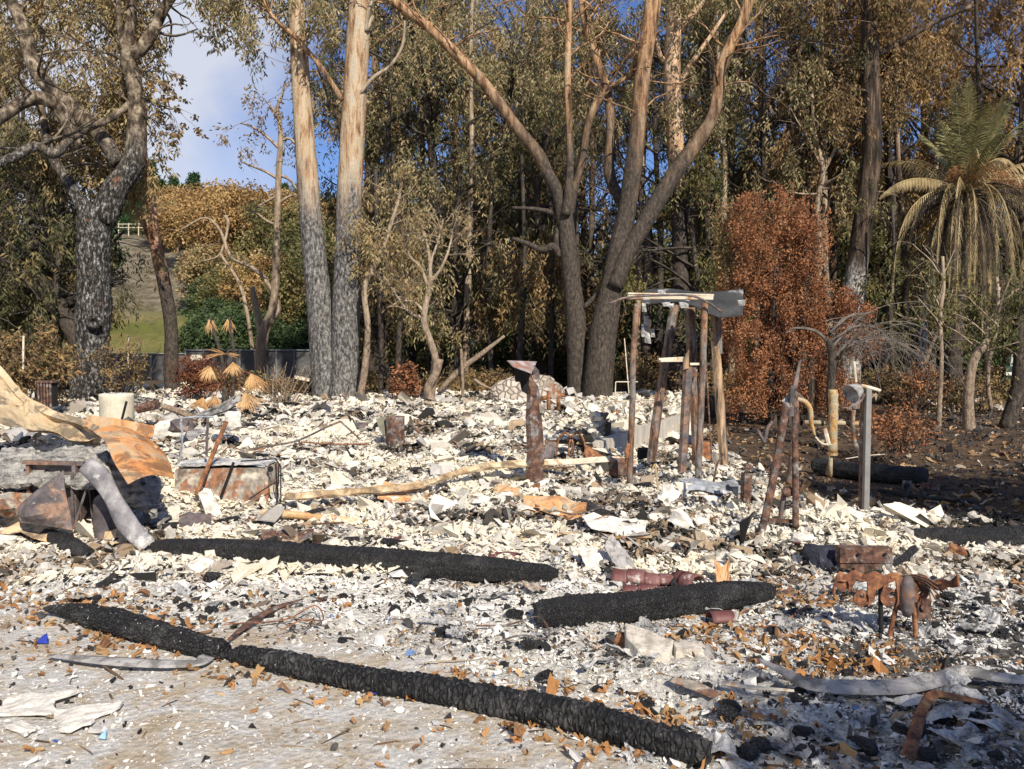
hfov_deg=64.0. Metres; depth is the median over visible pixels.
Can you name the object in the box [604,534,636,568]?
ash sheet
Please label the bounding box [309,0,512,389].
eucalyptus tree
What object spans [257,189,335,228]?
autumn tree
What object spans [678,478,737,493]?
galvanised channel
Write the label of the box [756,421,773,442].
bent stake
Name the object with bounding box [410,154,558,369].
olive tree
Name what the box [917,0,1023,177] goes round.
eucalyptus tree
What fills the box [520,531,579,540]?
buff strip
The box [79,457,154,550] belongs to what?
curved flue
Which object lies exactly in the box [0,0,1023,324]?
sky
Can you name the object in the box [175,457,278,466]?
ash crust
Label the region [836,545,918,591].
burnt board
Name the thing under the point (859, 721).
ash sheet
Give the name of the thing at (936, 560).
bent wire
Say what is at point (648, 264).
eucalyptus tree
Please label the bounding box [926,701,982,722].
ash sheet
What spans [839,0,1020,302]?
eucalyptus tree
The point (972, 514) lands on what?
masonry piece
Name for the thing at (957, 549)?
brick
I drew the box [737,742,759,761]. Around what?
charcoal lump
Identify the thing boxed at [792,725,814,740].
charcoal lump
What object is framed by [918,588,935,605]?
cream plate
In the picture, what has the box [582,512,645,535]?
white sheet
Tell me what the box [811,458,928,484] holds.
charred beam
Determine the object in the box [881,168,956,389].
thin tree
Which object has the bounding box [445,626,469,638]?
ash sheet
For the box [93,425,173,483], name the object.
rusty sheet
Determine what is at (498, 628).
plaster bits
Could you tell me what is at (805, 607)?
bent wire
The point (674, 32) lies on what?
eucalyptus tree
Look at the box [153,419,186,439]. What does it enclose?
rubble block
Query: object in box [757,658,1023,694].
metal strip
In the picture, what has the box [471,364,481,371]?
tree
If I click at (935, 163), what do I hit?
burnt eucalyptus
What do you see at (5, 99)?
eucalyptus tree
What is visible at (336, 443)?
steel rod
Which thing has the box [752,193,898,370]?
olive tree
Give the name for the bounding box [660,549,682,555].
ash sheet
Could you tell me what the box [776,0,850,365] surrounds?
burnt eucalyptus
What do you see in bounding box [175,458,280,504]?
flaked cabinet
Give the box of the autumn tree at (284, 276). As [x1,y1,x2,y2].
[251,237,333,325]
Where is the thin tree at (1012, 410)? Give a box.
[976,267,1023,428]
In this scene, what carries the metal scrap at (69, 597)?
on the ground
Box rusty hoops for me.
[544,432,601,457]
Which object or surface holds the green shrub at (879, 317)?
on the ground
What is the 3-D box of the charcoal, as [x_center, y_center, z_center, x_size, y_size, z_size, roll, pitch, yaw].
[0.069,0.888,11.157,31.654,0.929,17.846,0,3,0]
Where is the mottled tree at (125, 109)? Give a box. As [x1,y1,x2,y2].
[0,0,214,401]
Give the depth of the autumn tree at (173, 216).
72.20 m
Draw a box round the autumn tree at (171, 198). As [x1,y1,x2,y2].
[164,185,192,203]
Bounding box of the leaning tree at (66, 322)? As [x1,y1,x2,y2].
[0,247,74,349]
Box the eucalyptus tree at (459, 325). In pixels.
[312,0,563,385]
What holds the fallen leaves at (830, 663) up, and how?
on the ground
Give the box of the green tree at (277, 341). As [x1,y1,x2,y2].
[254,320,308,348]
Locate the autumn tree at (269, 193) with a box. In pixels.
[228,183,295,245]
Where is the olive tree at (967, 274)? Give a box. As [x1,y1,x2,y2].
[848,190,1017,321]
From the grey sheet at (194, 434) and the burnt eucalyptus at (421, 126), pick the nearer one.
the grey sheet at (194, 434)
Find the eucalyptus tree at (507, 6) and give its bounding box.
[426,0,625,261]
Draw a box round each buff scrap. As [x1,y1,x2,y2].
[0,517,58,542]
[104,529,126,546]
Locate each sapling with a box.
[179,217,281,347]
[202,215,253,348]
[326,139,413,393]
[335,138,446,394]
[360,154,424,391]
[468,154,523,374]
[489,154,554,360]
[510,156,561,374]
[518,183,582,377]
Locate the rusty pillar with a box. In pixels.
[507,360,544,481]
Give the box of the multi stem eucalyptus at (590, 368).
[289,0,822,396]
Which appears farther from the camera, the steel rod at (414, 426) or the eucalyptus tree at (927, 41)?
the eucalyptus tree at (927, 41)
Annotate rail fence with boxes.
[118,223,147,235]
[455,358,502,365]
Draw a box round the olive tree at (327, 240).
[289,209,424,368]
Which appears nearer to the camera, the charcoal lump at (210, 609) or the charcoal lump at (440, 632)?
the charcoal lump at (440, 632)
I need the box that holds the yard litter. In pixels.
[224,393,1023,512]
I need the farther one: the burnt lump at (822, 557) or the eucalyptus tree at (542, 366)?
the eucalyptus tree at (542, 366)
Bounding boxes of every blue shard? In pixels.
[37,633,48,643]
[99,729,106,738]
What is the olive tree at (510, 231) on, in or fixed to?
on the ground
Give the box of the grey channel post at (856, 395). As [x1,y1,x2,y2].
[843,361,880,510]
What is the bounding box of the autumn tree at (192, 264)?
[172,237,236,302]
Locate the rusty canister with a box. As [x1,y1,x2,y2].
[386,416,404,446]
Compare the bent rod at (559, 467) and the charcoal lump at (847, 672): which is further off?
the bent rod at (559, 467)
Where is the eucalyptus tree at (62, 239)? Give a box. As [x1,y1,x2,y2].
[0,108,167,369]
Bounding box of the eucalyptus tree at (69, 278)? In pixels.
[0,154,77,382]
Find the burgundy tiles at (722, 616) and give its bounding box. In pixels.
[705,610,735,622]
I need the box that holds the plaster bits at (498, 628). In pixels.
[0,510,1023,768]
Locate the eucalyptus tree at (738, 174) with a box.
[625,0,874,398]
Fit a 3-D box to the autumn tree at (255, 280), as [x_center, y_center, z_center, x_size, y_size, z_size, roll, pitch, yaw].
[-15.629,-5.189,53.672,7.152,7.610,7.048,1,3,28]
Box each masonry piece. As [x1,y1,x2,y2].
[531,483,539,487]
[968,511,991,521]
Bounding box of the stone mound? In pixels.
[485,375,564,402]
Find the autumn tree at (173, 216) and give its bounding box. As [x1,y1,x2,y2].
[156,181,203,258]
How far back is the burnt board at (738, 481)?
9.05 m
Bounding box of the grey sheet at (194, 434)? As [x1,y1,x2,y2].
[177,429,205,440]
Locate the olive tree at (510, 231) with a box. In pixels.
[431,176,595,327]
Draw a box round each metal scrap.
[64,594,91,599]
[245,514,256,521]
[261,528,313,540]
[310,596,327,601]
[377,481,428,505]
[453,541,467,548]
[493,484,519,494]
[516,495,586,519]
[517,500,548,514]
[522,580,546,591]
[758,563,772,575]
[779,590,800,597]
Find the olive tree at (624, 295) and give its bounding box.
[587,263,666,375]
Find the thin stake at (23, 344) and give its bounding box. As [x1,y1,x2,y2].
[22,336,24,368]
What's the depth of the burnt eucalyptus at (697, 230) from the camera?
24.73 m
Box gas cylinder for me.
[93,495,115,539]
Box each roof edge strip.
[0,366,156,448]
[84,415,154,437]
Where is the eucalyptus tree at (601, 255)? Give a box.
[446,69,636,373]
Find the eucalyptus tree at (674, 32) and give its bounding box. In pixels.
[618,0,729,393]
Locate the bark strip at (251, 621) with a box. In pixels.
[227,598,303,640]
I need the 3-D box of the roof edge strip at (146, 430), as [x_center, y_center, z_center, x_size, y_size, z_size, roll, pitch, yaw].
[-3.749,0.399,7.816,0.785,0.201,0.076,1,3,15]
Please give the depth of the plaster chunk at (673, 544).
6.42 m
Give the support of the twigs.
on the ground
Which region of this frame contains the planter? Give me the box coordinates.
[98,393,134,419]
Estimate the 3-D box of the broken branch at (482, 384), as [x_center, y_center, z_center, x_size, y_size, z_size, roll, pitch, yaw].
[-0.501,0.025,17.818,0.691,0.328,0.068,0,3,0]
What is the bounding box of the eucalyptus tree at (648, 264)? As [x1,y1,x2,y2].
[563,136,730,390]
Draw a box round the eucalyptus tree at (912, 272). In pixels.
[866,162,1022,376]
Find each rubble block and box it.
[0,492,31,517]
[142,414,155,420]
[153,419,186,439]
[167,418,193,432]
[354,422,368,428]
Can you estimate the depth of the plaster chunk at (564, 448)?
10.70 m
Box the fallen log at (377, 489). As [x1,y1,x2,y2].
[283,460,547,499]
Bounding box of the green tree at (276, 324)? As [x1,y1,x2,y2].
[220,308,290,348]
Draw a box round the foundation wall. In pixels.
[591,413,690,453]
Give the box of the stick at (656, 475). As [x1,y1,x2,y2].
[655,464,658,489]
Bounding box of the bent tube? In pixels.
[179,416,212,461]
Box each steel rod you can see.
[194,421,227,495]
[205,418,208,454]
[251,421,340,449]
[301,441,368,444]
[341,421,360,439]
[409,416,425,436]
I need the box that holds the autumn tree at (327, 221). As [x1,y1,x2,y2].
[299,212,362,233]
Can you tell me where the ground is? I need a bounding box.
[0,375,1023,768]
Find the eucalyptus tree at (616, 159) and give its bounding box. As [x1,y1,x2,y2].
[506,9,651,294]
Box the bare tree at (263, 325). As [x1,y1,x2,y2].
[210,61,320,380]
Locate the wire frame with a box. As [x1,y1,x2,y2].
[613,338,653,404]
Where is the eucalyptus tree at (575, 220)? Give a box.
[573,153,580,278]
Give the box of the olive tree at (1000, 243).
[965,208,1018,319]
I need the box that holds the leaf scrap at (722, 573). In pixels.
[714,559,731,581]
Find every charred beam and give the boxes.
[32,528,94,556]
[149,538,558,581]
[533,580,775,626]
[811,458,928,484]
[877,488,972,503]
[912,525,1023,546]
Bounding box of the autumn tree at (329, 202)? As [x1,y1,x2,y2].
[320,190,336,216]
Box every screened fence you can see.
[108,353,184,379]
[185,349,310,379]
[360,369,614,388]
[894,369,994,382]
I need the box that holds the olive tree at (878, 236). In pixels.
[776,167,920,376]
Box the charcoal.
[0,393,1023,768]
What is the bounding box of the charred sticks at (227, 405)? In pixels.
[196,395,241,419]
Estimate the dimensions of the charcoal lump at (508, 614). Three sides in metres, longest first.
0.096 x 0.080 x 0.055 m
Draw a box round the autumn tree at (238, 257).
[215,245,289,296]
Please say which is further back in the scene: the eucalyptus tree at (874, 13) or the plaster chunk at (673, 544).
the eucalyptus tree at (874, 13)
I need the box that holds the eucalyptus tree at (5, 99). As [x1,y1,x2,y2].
[0,20,91,380]
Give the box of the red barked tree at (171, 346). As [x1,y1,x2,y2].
[69,0,179,390]
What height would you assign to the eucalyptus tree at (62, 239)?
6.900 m
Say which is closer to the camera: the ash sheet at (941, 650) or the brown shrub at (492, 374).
the ash sheet at (941, 650)
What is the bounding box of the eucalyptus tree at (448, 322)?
[375,142,533,387]
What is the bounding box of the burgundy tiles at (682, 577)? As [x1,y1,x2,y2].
[669,570,706,585]
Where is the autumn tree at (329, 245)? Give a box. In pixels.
[301,224,335,259]
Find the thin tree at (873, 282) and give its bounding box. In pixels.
[845,191,949,408]
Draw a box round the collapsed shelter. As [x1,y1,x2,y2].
[609,288,745,485]
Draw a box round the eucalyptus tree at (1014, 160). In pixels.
[916,112,1023,373]
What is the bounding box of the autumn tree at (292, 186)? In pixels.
[283,183,297,196]
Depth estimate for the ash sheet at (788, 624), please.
4.62 m
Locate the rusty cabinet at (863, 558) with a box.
[835,545,892,573]
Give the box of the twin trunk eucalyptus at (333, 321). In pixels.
[181,0,405,397]
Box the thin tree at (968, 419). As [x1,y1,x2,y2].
[930,268,1023,429]
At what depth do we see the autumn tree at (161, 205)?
80.10 m
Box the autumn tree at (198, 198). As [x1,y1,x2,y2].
[171,177,238,265]
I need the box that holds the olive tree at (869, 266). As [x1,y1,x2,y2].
[837,155,973,371]
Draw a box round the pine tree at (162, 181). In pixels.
[155,177,167,193]
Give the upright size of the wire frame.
1.302 m
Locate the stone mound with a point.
(509, 388)
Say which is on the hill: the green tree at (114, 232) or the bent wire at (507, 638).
the green tree at (114, 232)
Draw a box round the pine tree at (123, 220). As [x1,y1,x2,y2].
[114,195,130,231]
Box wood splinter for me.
[724,682,793,691]
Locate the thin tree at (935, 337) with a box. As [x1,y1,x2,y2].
[883,275,991,415]
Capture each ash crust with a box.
[0,445,164,518]
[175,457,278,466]
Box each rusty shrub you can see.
[168,350,227,399]
[385,360,427,398]
[845,402,942,456]
[884,360,964,415]
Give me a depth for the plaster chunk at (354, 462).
9.45 m
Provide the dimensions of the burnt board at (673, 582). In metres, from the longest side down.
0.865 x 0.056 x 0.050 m
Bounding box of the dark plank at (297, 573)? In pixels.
[228,566,327,574]
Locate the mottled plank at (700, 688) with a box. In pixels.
[669,677,720,698]
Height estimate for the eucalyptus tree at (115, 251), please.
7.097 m
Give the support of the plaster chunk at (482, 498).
on the ground
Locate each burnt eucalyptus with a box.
[363,7,413,386]
[378,6,458,377]
[449,0,511,374]
[486,0,550,375]
[561,0,630,329]
[616,31,669,378]
[634,16,689,386]
[649,12,706,361]
[685,3,759,402]
[733,0,812,403]
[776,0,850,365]
[785,0,849,390]
[852,2,915,392]
[854,20,928,375]
[900,1,966,374]
[931,0,1010,382]
[993,10,1023,293]
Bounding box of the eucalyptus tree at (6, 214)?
[0,187,69,361]
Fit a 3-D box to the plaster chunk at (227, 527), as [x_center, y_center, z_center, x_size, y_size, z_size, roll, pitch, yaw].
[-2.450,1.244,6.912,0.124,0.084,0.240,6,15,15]
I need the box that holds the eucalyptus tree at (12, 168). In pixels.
[0,117,76,347]
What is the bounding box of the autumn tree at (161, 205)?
[147,198,181,251]
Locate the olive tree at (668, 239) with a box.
[623,162,790,377]
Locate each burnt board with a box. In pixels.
[93,559,130,587]
[109,563,171,583]
[146,524,164,536]
[161,516,240,529]
[203,572,231,580]
[253,414,293,417]
[258,453,321,461]
[288,507,325,519]
[322,536,475,544]
[399,467,421,471]
[405,567,429,584]
[468,492,554,507]
[520,514,599,530]
[551,486,614,515]
[602,567,611,572]
[633,482,650,485]
[670,558,676,585]
[715,477,764,489]
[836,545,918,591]
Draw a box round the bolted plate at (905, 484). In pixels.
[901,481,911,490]
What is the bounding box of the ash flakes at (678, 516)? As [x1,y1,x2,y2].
[0,386,1023,768]
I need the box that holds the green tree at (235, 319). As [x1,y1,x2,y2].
[199,303,266,348]
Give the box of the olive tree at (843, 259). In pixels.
[689,138,880,379]
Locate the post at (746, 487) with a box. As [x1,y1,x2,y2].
[740,464,753,501]
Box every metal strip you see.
[47,654,214,667]
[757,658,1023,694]
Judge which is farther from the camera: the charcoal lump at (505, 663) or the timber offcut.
the timber offcut
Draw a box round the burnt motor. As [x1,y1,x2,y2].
[608,458,626,477]
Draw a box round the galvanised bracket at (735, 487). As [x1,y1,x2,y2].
[727,483,739,497]
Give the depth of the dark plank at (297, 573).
5.71 m
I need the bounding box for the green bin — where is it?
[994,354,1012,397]
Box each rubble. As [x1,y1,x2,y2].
[0,386,1023,587]
[69,377,310,391]
[574,390,711,461]
[866,378,1023,410]
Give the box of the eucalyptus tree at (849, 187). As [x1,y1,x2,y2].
[730,41,915,404]
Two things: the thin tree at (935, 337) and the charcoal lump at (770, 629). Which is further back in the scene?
the thin tree at (935, 337)
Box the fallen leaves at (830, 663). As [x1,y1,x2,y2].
[0,497,1023,768]
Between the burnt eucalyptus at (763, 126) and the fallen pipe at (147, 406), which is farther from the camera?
the burnt eucalyptus at (763, 126)
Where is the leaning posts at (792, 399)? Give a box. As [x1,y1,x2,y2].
[757,359,831,534]
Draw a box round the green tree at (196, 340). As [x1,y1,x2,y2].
[178,305,243,352]
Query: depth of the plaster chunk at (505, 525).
6.96 m
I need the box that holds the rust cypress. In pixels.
[696,179,884,426]
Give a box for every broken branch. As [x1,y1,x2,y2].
[161,403,197,421]
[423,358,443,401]
[436,335,504,393]
[460,349,463,396]
[473,378,491,389]
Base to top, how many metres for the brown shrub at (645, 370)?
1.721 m
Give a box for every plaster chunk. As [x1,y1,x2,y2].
[0,540,7,548]
[35,561,53,573]
[134,511,142,518]
[183,557,215,572]
[186,525,211,532]
[211,525,232,533]
[224,411,241,430]
[316,447,325,452]
[343,460,360,465]
[344,465,359,470]
[406,477,417,482]
[414,438,430,446]
[417,514,435,522]
[450,488,457,492]
[470,495,490,502]
[495,492,513,501]
[499,523,512,530]
[515,503,534,514]
[534,478,554,484]
[536,530,553,536]
[559,446,570,451]
[633,463,643,467]
[639,520,649,527]
[647,513,664,520]
[657,540,679,548]
[691,517,709,525]
[701,495,719,503]
[702,557,724,566]
[712,466,729,474]
[714,551,728,559]
[790,532,820,543]
[847,506,854,513]
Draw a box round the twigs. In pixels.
[0,404,1023,768]
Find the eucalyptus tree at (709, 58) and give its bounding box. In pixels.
[648,2,732,375]
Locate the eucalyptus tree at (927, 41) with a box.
[780,0,974,375]
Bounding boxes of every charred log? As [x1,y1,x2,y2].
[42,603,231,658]
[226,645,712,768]
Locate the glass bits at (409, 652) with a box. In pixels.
[0,608,929,742]
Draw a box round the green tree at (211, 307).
[193,293,252,320]
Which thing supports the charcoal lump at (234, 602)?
on the ground
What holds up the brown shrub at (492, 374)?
on the ground
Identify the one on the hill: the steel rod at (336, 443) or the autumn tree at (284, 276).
the autumn tree at (284, 276)
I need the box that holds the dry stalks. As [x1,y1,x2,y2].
[258,362,312,404]
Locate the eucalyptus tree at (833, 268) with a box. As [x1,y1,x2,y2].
[716,0,965,376]
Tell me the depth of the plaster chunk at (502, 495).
7.84 m
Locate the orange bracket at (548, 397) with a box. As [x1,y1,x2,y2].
[540,391,564,409]
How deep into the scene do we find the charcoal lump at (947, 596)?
5.10 m
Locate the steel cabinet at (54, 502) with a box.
[15,460,99,529]
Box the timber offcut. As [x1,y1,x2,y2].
[294,375,309,380]
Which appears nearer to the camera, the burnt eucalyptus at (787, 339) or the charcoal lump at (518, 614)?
the charcoal lump at (518, 614)
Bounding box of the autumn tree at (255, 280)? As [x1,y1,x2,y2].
[216,248,302,329]
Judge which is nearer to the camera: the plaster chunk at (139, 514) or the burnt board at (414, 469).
the plaster chunk at (139, 514)
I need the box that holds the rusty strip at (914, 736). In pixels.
[901,690,988,761]
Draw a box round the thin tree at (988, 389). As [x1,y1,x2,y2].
[929,274,1012,409]
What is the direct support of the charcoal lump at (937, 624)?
on the ground
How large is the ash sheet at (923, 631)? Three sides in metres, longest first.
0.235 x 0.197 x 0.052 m
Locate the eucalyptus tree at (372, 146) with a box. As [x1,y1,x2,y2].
[241,0,504,391]
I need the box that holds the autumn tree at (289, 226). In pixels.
[229,198,329,259]
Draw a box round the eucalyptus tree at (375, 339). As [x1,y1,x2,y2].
[282,160,464,391]
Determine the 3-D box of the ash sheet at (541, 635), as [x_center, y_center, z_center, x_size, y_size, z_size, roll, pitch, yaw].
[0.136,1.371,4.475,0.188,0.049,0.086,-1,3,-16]
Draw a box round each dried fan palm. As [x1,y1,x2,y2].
[188,348,268,411]
[205,317,224,381]
[221,317,236,397]
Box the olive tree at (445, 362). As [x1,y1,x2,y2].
[390,196,513,369]
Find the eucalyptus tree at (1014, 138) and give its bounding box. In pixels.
[931,10,1023,207]
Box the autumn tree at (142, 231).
[131,204,175,246]
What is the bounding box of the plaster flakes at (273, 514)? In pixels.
[0,388,1023,562]
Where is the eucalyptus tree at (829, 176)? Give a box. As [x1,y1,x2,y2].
[614,0,893,392]
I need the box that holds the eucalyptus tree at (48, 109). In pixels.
[0,65,112,379]
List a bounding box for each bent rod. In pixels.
[197,438,224,442]
[298,522,343,524]
[544,466,574,469]
[600,536,651,538]
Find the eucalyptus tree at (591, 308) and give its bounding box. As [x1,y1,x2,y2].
[497,145,642,375]
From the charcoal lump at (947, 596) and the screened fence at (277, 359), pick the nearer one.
the charcoal lump at (947, 596)
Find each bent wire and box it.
[51,593,73,602]
[221,447,265,455]
[225,605,323,630]
[276,615,314,630]
[476,616,549,642]
[553,505,608,513]
[667,548,716,560]
[737,592,827,627]
[822,584,850,601]
[876,601,941,621]
[905,550,950,580]
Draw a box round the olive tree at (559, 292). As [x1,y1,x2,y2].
[503,251,600,344]
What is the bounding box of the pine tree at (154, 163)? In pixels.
[130,157,160,233]
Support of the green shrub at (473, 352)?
on the ground
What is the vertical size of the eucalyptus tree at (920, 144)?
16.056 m
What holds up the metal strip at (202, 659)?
on the ground
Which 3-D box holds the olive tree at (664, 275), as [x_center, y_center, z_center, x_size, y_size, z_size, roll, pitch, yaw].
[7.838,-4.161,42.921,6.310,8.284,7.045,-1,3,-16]
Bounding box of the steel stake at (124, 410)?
[121,401,127,418]
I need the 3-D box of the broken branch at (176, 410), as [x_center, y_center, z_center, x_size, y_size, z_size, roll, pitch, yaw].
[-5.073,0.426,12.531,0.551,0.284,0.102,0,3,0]
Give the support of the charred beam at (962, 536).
on the ground
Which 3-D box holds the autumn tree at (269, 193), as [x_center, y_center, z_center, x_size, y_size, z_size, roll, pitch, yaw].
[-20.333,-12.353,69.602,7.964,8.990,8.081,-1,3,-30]
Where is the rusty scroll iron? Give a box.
[832,570,959,637]
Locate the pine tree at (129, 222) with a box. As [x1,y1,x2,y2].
[119,182,146,233]
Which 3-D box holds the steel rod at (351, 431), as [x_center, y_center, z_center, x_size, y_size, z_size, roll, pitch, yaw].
[-2.170,0.621,11.038,0.290,0.267,0.021,0,3,0]
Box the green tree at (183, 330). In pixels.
[178,312,196,333]
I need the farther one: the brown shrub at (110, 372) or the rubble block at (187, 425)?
the brown shrub at (110, 372)
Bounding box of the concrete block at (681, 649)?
[673,641,704,658]
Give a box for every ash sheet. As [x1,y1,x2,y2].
[169,582,196,597]
[207,599,228,605]
[420,614,458,627]
[424,539,465,546]
[429,609,443,613]
[433,590,458,597]
[434,603,456,613]
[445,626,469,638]
[461,648,470,652]
[474,590,513,599]
[519,632,554,638]
[541,624,562,634]
[547,552,567,565]
[576,546,611,571]
[580,656,617,669]
[601,643,658,658]
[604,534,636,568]
[609,581,637,587]
[618,739,654,768]
[630,616,662,632]
[638,657,654,666]
[649,506,687,511]
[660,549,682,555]
[665,622,686,626]
[680,721,738,756]
[705,607,721,610]
[738,578,762,581]
[741,605,752,611]
[747,712,770,724]
[766,725,811,758]
[772,615,804,633]
[795,608,816,613]
[807,724,846,746]
[817,740,860,749]
[820,627,847,633]
[831,581,876,595]
[834,606,873,631]
[848,710,883,731]
[871,693,937,706]
[908,622,944,640]
[911,671,990,704]
[923,671,950,692]
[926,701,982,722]
[926,721,985,743]
[936,646,953,652]
[939,699,976,714]
[943,643,976,654]
[947,733,991,765]
[957,704,1023,738]
[958,616,995,632]
[961,591,982,599]
[972,600,1002,625]
[975,710,1015,728]
[986,724,1007,732]
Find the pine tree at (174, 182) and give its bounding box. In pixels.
[166,174,179,190]
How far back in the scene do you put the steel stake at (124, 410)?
11.51 m
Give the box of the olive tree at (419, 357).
[326,191,483,369]
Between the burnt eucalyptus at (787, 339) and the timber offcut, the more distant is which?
the burnt eucalyptus at (787, 339)
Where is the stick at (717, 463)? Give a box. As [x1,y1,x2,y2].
[713,453,723,481]
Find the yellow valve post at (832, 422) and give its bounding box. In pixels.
[803,389,858,505]
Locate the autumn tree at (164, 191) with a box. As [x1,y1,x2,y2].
[143,183,176,209]
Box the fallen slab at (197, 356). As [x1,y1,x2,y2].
[190,355,208,368]
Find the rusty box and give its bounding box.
[702,441,710,459]
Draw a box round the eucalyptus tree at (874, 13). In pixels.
[772,0,974,408]
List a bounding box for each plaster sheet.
[0,689,82,715]
[5,720,36,736]
[52,700,123,732]
[198,488,221,518]
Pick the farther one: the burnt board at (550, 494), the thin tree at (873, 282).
the thin tree at (873, 282)
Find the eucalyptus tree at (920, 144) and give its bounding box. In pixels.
[771,0,957,267]
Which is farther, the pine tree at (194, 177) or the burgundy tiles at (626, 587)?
the pine tree at (194, 177)
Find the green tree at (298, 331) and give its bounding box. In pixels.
[283,316,308,348]
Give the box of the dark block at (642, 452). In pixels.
[637,447,647,458]
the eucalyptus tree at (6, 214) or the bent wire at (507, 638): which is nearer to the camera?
the bent wire at (507, 638)
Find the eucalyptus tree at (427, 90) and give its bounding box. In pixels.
[334,0,507,384]
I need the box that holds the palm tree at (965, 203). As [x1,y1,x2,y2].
[875,77,1023,404]
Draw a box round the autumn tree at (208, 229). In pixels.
[181,178,287,263]
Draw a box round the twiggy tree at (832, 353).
[786,301,969,439]
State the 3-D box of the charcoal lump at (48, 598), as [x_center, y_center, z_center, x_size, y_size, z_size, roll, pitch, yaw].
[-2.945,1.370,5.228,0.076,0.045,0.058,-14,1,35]
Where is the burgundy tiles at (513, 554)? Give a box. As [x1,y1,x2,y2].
[489,552,542,557]
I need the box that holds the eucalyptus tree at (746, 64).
[619,0,786,393]
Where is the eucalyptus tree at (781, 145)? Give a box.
[714,0,938,397]
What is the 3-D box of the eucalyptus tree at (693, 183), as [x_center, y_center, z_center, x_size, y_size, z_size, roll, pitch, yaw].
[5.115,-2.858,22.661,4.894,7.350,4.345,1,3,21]
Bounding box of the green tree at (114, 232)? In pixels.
[74,208,129,283]
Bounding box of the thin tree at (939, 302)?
[874,230,973,427]
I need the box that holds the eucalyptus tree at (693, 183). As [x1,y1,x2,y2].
[621,146,781,385]
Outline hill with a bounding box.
[2,233,874,377]
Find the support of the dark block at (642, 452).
on the ground
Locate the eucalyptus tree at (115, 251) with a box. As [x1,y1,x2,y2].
[0,127,131,389]
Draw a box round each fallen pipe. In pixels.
[135,400,159,413]
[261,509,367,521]
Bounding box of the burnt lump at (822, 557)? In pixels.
[801,544,836,573]
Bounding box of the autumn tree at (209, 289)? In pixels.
[191,257,268,307]
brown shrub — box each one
[0,315,86,406]
[80,334,161,396]
[179,366,272,391]
[241,371,311,396]
[365,370,402,391]
[416,366,508,391]
[459,364,539,390]
[613,349,673,390]
[670,366,759,404]
[848,361,949,407]
[903,372,1010,413]
[962,364,1010,400]
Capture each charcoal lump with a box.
[45,595,55,601]
[92,594,101,603]
[177,601,193,611]
[204,605,218,614]
[230,600,238,605]
[264,612,274,617]
[336,593,347,598]
[337,637,347,643]
[388,604,401,613]
[435,626,450,636]
[500,660,509,668]
[505,608,516,617]
[511,609,523,619]
[520,639,535,650]
[535,669,555,683]
[591,684,602,692]
[640,698,654,707]
[678,628,688,637]
[702,681,712,687]
[716,705,738,722]
[721,698,741,712]
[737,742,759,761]
[749,736,770,752]
[766,625,782,634]
[790,693,804,704]
[792,686,807,695]
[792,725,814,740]
[795,743,815,758]
[796,661,808,667]
[841,668,853,676]
[851,735,878,755]
[890,721,908,734]
[910,722,932,734]
[917,747,938,762]
[931,622,942,628]
[933,717,948,724]
[937,739,947,744]
[940,592,957,600]
[974,596,991,604]
[986,751,1004,760]
[993,628,1009,639]
[995,689,1004,694]
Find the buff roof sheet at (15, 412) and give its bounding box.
[0,376,100,446]
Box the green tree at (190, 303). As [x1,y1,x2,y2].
[178,276,234,317]
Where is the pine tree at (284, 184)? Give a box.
[281,182,289,190]
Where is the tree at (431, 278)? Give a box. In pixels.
[362,188,490,396]
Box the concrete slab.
[624,623,672,663]
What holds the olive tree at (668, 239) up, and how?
on the ground
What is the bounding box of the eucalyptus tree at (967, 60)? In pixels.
[880,27,1020,300]
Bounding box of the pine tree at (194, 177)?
[185,172,202,191]
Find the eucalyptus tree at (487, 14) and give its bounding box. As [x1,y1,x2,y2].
[430,0,578,380]
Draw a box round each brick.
[614,632,624,647]
[919,482,939,489]
[947,542,970,557]
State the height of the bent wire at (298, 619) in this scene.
0.060 m
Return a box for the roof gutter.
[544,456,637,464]
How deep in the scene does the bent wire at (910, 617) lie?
4.84 m
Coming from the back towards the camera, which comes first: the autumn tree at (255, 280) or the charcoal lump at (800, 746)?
the autumn tree at (255, 280)
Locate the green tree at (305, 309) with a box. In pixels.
[293,308,306,325]
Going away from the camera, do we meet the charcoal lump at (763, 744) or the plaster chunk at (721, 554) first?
the charcoal lump at (763, 744)
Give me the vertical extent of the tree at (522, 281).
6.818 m
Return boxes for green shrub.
[470,328,527,382]
[475,319,566,381]
[534,342,566,390]
[613,300,699,393]
[613,326,655,387]
[862,299,938,372]
[872,332,938,369]
[943,315,981,368]
[963,316,1012,367]
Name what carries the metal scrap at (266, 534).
on the rubble at (19, 553)
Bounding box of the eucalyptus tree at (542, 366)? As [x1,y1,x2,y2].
[452,0,660,374]
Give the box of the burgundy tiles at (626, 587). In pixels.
[622,583,666,591]
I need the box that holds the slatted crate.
[35,380,58,407]
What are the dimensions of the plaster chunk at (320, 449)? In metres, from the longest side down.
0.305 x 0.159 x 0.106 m
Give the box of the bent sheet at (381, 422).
[376,414,392,435]
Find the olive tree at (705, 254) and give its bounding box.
[654,162,836,373]
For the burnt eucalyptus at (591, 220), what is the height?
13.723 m
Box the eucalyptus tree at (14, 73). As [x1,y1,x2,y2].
[0,0,54,237]
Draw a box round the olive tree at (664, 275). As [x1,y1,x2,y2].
[620,231,724,357]
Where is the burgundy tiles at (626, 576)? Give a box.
[611,568,692,585]
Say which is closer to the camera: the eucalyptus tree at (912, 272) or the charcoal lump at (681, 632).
the charcoal lump at (681, 632)

